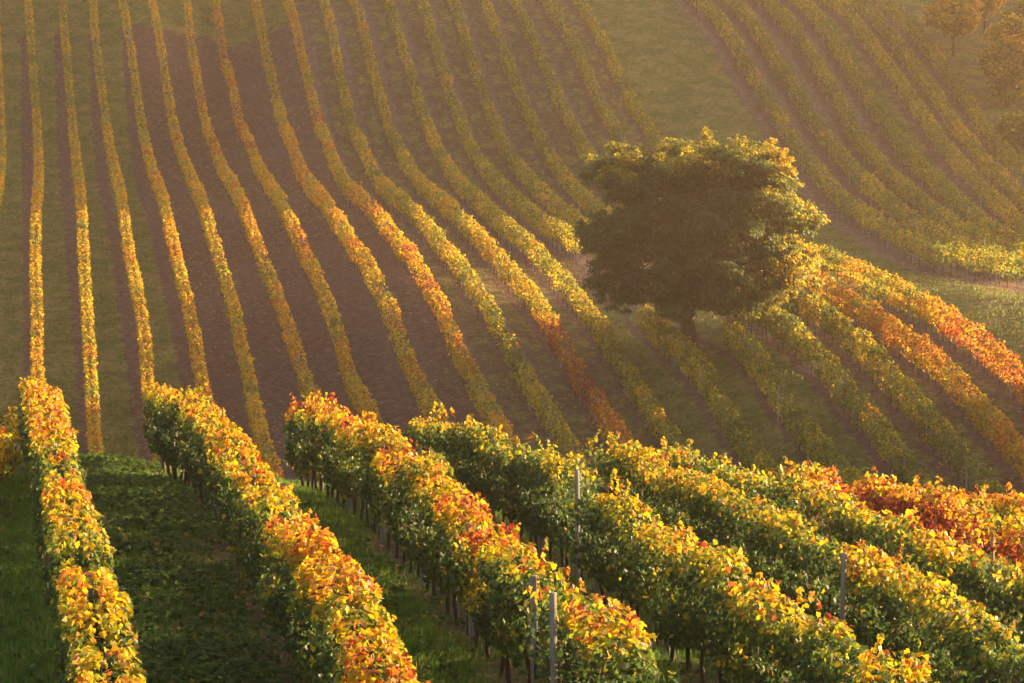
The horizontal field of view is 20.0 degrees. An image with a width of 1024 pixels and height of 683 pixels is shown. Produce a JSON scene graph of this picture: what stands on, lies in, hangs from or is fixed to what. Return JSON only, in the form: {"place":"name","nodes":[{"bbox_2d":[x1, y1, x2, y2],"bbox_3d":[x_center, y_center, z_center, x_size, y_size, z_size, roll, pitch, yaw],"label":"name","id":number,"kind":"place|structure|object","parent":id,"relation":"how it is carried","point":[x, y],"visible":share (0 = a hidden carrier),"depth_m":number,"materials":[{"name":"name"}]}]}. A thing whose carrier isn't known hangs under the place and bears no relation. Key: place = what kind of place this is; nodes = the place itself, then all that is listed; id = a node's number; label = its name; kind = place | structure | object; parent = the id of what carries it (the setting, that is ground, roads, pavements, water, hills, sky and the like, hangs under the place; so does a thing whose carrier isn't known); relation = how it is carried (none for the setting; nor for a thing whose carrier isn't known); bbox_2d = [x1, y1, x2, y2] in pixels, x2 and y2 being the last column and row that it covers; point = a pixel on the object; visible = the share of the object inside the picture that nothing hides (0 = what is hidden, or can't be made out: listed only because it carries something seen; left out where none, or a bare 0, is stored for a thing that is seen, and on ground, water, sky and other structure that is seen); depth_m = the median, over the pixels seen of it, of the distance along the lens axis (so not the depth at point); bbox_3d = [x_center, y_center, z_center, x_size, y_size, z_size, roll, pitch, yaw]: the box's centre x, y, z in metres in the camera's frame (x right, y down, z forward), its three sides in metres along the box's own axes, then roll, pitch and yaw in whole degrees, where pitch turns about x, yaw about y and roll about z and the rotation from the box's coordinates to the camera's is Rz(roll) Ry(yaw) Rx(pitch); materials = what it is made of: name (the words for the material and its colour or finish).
{"place":"outdoors","nodes":[
{"label":"outdoors","id":0,"kind":"place"},
{"bbox_2d":[0,0,1023,682],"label":"ground","id":1,"kind":"structure","parent":0,"point":[378,368],"depth_m":220.79,"materials":[{"name":"brown soil"}]},
{"bbox_2d":[0,8,6,210],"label":"vine row","id":2,"kind":"object","parent":1,"relation":"on","point":[3,160],"visible":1,"depth_m":238.72,"materials":[{"name":"yellow plant"}]},
{"bbox_2d":[0,406,23,480],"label":"vine row","id":3,"kind":"object","parent":1,"relation":"on","point":[9,436],"visible":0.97,"depth_m":64.48,"materials":[{"name":"yellow plant"}]},
{"bbox_2d":[24,0,46,387],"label":"vine row","id":4,"kind":"object","parent":1,"relation":"on","point":[35,258],"visible":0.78,"depth_m":199.48,"materials":[{"name":"yellow plant"}]},
{"bbox_2d":[58,0,104,456],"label":"vine row","id":5,"kind":"object","parent":1,"relation":"on","point":[91,383],"visible":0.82,"depth_m":185.07,"materials":[{"name":"yellow plant"}]},
{"bbox_2d":[16,370,147,682],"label":"vine row","id":6,"kind":"object","parent":1,"relation":"on","point":[86,601],"visible":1,"depth_m":38.54,"materials":[{"name":"yellow plant"}]},
{"bbox_2d":[88,0,159,463],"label":"vine row","id":7,"kind":"object","parent":1,"relation":"on","point":[147,377],"visible":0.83,"depth_m":194.95,"materials":[{"name":"yellow plant"}]},
{"bbox_2d":[118,0,214,405],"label":"vine row","id":8,"kind":"object","parent":1,"relation":"on","point":[162,197],"visible":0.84,"depth_m":196.12,"materials":[{"name":"yellow plant"}]},
{"bbox_2d":[148,0,284,479],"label":"vine row","id":9,"kind":"object","parent":1,"relation":"on","point":[214,241],"visible":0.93,"depth_m":184.35,"materials":[{"name":"yellow plant"}]},
{"bbox_2d":[181,0,327,410],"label":"vine row","id":10,"kind":"object","parent":1,"relation":"on","point":[245,213],"visible":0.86,"depth_m":198.71,"materials":[{"name":"yellow plant"}]},
{"bbox_2d":[142,382,429,682],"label":"vine row","id":11,"kind":"object","parent":1,"relation":"on","point":[313,589],"visible":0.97,"depth_m":39.36,"materials":[{"name":"yellow plant"}]},
{"bbox_2d":[212,0,392,454],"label":"vine row","id":12,"kind":"object","parent":1,"relation":"on","point":[272,191],"visible":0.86,"depth_m":192.37,"materials":[{"name":"yellow plant"}]},
{"bbox_2d":[250,0,449,455],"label":"vine row","id":13,"kind":"object","parent":1,"relation":"on","point":[333,215],"visible":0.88,"depth_m":192.59,"materials":[{"name":"plant"}]},
{"bbox_2d":[281,0,518,448],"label":"vine row","id":14,"kind":"object","parent":1,"relation":"on","point":[404,245],"visible":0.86,"depth_m":187.20,"materials":[{"name":"yellow plant"}]},
{"bbox_2d":[317,0,605,496],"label":"vine row","id":15,"kind":"object","parent":1,"relation":"on","point":[409,209],"visible":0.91,"depth_m":184.30,"materials":[{"name":"plant"}]},
{"bbox_2d":[282,390,679,682],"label":"vine row","id":16,"kind":"object","parent":1,"relation":"on","point":[470,559],"visible":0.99,"depth_m":43.03,"materials":[{"name":"yellow plant"}]},
{"bbox_2d":[347,0,637,452],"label":"vine row","id":17,"kind":"object","parent":1,"relation":"on","point":[432,190],"visible":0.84,"depth_m":187.55,"materials":[{"name":"yellow plant"}]},
{"bbox_2d":[414,0,582,263],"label":"vine row","id":18,"kind":"object","parent":1,"relation":"on","point":[561,236],"visible":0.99,"depth_m":226.91,"materials":[{"name":"yellow plant"}]},
{"bbox_2d":[0,447,1022,682],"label":"grass","id":19,"kind":"structure","parent":1,"relation":"on","point":[430,633],"depth_m":45.91,"materials":[{"name":"green plant"}]},
{"bbox_2d":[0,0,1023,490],"bbox_3d":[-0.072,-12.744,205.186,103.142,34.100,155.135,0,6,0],"label":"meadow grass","id":20,"kind":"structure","parent":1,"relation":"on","point":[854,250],"depth_m":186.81,"materials":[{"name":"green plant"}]},
{"bbox_2d":[0,99,1023,682],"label":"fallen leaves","id":21,"kind":"object","parent":1,"relation":"on","point":[382,375],"visible":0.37,"depth_m":179.85,"materials":[{"name":"orange plant"}]},
{"bbox_2d":[446,0,592,243],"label":"vine row","id":22,"kind":"object","parent":1,"relation":"on","point":[468,51],"visible":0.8,"depth_m":237.44,"materials":[{"name":"green plant"}]},
{"bbox_2d":[380,0,706,471],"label":"vine row","id":23,"kind":"object","parent":1,"relation":"on","point":[480,204],"visible":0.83,"depth_m":187.91,"materials":[{"name":"yellow plant"}]},
{"bbox_2d":[476,0,614,219],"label":"vine row","id":24,"kind":"object","parent":1,"relation":"on","point":[573,185],"visible":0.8,"depth_m":240.65,"materials":[{"name":"green plant"}]},
{"bbox_2d":[508,0,626,207],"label":"vine row","id":25,"kind":"object","parent":1,"relation":"on","point":[532,35],"visible":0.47,"depth_m":248.21,"materials":[{"name":"green plant"}]},
{"bbox_2d":[538,0,660,199],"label":"vine row","id":26,"kind":"object","parent":1,"relation":"on","point":[551,12],"visible":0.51,"depth_m":251.69,"materials":[{"name":"green plant"}]},
{"bbox_2d":[403,401,939,682],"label":"vine row","id":27,"kind":"object","parent":1,"relation":"on","point":[758,639],"visible":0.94,"depth_m":43.28,"materials":[{"name":"green plant"}]},
{"bbox_2d":[571,0,786,239],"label":"vine row","id":28,"kind":"object","parent":1,"relation":"on","point":[589,19],"visible":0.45,"depth_m":251.31,"materials":[{"name":"green plant"}]},
{"bbox_2d":[570,126,830,358],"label":"broadleaf tree","id":29,"kind":"object","parent":1,"relation":"on","point":[727,232],"visible":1,"depth_m":162.12,"materials":[{"name":"green plant"}]},
{"bbox_2d":[634,303,834,536],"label":"vine row","id":30,"kind":"object","parent":1,"relation":"on","point":[677,351],"visible":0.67,"depth_m":155.62,"materials":[{"name":"green plant"}]},
{"bbox_2d":[579,426,1023,682],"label":"vine row","id":31,"kind":"object","parent":1,"relation":"on","point":[775,543],"visible":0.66,"depth_m":44.90,"materials":[{"name":"green plant"}]},
{"bbox_2d":[721,318,897,517],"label":"vine row","id":32,"kind":"object","parent":1,"relation":"on","point":[756,352],"visible":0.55,"depth_m":150.51,"materials":[{"name":"green plant"}]},
{"bbox_2d":[650,436,1023,655],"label":"vine row","id":33,"kind":"object","parent":1,"relation":"on","point":[981,583],"visible":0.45,"depth_m":52.06,"materials":[{"name":"green plant"}]},
{"bbox_2d":[733,287,958,532],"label":"vine row","id":34,"kind":"object","parent":1,"relation":"on","point":[809,353],"visible":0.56,"depth_m":151.50,"materials":[{"name":"green plant"}]},
{"bbox_2d":[687,0,1023,288],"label":"vine row","id":35,"kind":"object","parent":1,"relation":"on","point":[864,213],"visible":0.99,"depth_m":218.28,"materials":[{"name":"green plant"}]},
{"bbox_2d":[719,0,1023,283],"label":"vine row","id":36,"kind":"object","parent":1,"relation":"on","point":[742,12],"visible":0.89,"depth_m":232.05,"materials":[{"name":"green plant"}]},
{"bbox_2d":[749,283,1008,495],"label":"vine row","id":37,"kind":"object","parent":1,"relation":"on","point":[833,323],"visible":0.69,"depth_m":151.65,"materials":[{"name":"green plant"}]},
{"bbox_2d":[757,0,1023,266],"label":"vine row","id":38,"kind":"object","parent":1,"relation":"on","point":[917,199],"visible":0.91,"depth_m":235.95,"materials":[{"name":"green plant"}]},
{"bbox_2d":[773,456,1023,617],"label":"vine row","id":39,"kind":"object","parent":1,"relation":"on","point":[932,504],"visible":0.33,"depth_m":58.41,"materials":[{"name":"orange plant"}]},
{"bbox_2d":[784,234,1023,408],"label":"vine row","id":40,"kind":"object","parent":1,"relation":"on","point":[843,267],"visible":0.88,"depth_m":166.60,"materials":[{"name":"orange plant"}]},
{"bbox_2d":[784,0,1023,254],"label":"vine row","id":41,"kind":"object","parent":1,"relation":"on","point":[924,176],"visible":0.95,"depth_m":236.93,"materials":[{"name":"green plant"}]},
{"bbox_2d":[798,267,1023,481],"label":"vine row","id":42,"kind":"object","parent":1,"relation":"on","point":[900,341],"visible":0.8,"depth_m":155.88,"materials":[{"name":"orange plant"}]},
{"bbox_2d":[819,0,1023,236],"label":"vine row","id":43,"kind":"object","parent":1,"relation":"on","point":[881,59],"visible":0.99,"depth_m":241.04,"materials":[{"name":"green plant"}]},
{"bbox_2d":[846,0,1023,213],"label":"vine row","id":44,"kind":"object","parent":1,"relation":"on","point":[939,99],"visible":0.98,"depth_m":245.78,"materials":[{"name":"green plant"}]},
{"bbox_2d":[876,0,1023,187],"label":"vine row","id":45,"kind":"object","parent":1,"relation":"on","point":[1007,159],"visible":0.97,"depth_m":251.46,"materials":[{"name":"green plant"}]},
{"bbox_2d":[920,0,983,56],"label":"orchard tree","id":46,"kind":"object","parent":1,"relation":"on","point":[949,18],"visible":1,"depth_m":260.49,"materials":[{"name":"orange plant"}]},
{"bbox_2d":[957,0,1006,31],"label":"orchard tree","id":47,"kind":"object","parent":1,"relation":"on","point":[989,6],"visible":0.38,"depth_m":267.03,"materials":[{"name":"plant"}]},
{"bbox_2d":[946,482,1023,565],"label":"vine row","id":48,"kind":"object","parent":1,"relation":"on","point":[1003,503],"visible":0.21,"depth_m":63.37,"materials":[{"name":"orange plant"}]},
{"bbox_2d":[975,12,1023,107],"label":"orchard tree","id":49,"kind":"object","parent":1,"relation":"on","point":[1002,68],"visible":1,"depth_m":250.68,"materials":[{"name":"orange plant"}]},
{"bbox_2d":[992,111,1023,155],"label":"orchard tree","id":50,"kind":"object","parent":1,"relation":"on","point":[1012,132],"visible":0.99,"depth_m":242.22,"materials":[{"name":"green plant"}]},
{"bbox_2d":[997,0,1023,46],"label":"orchard tree","id":51,"kind":"object","parent":1,"relation":"on","point":[1019,7],"visible":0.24,"depth_m":256.83,"materials":[{"name":"plant"}]}
]}

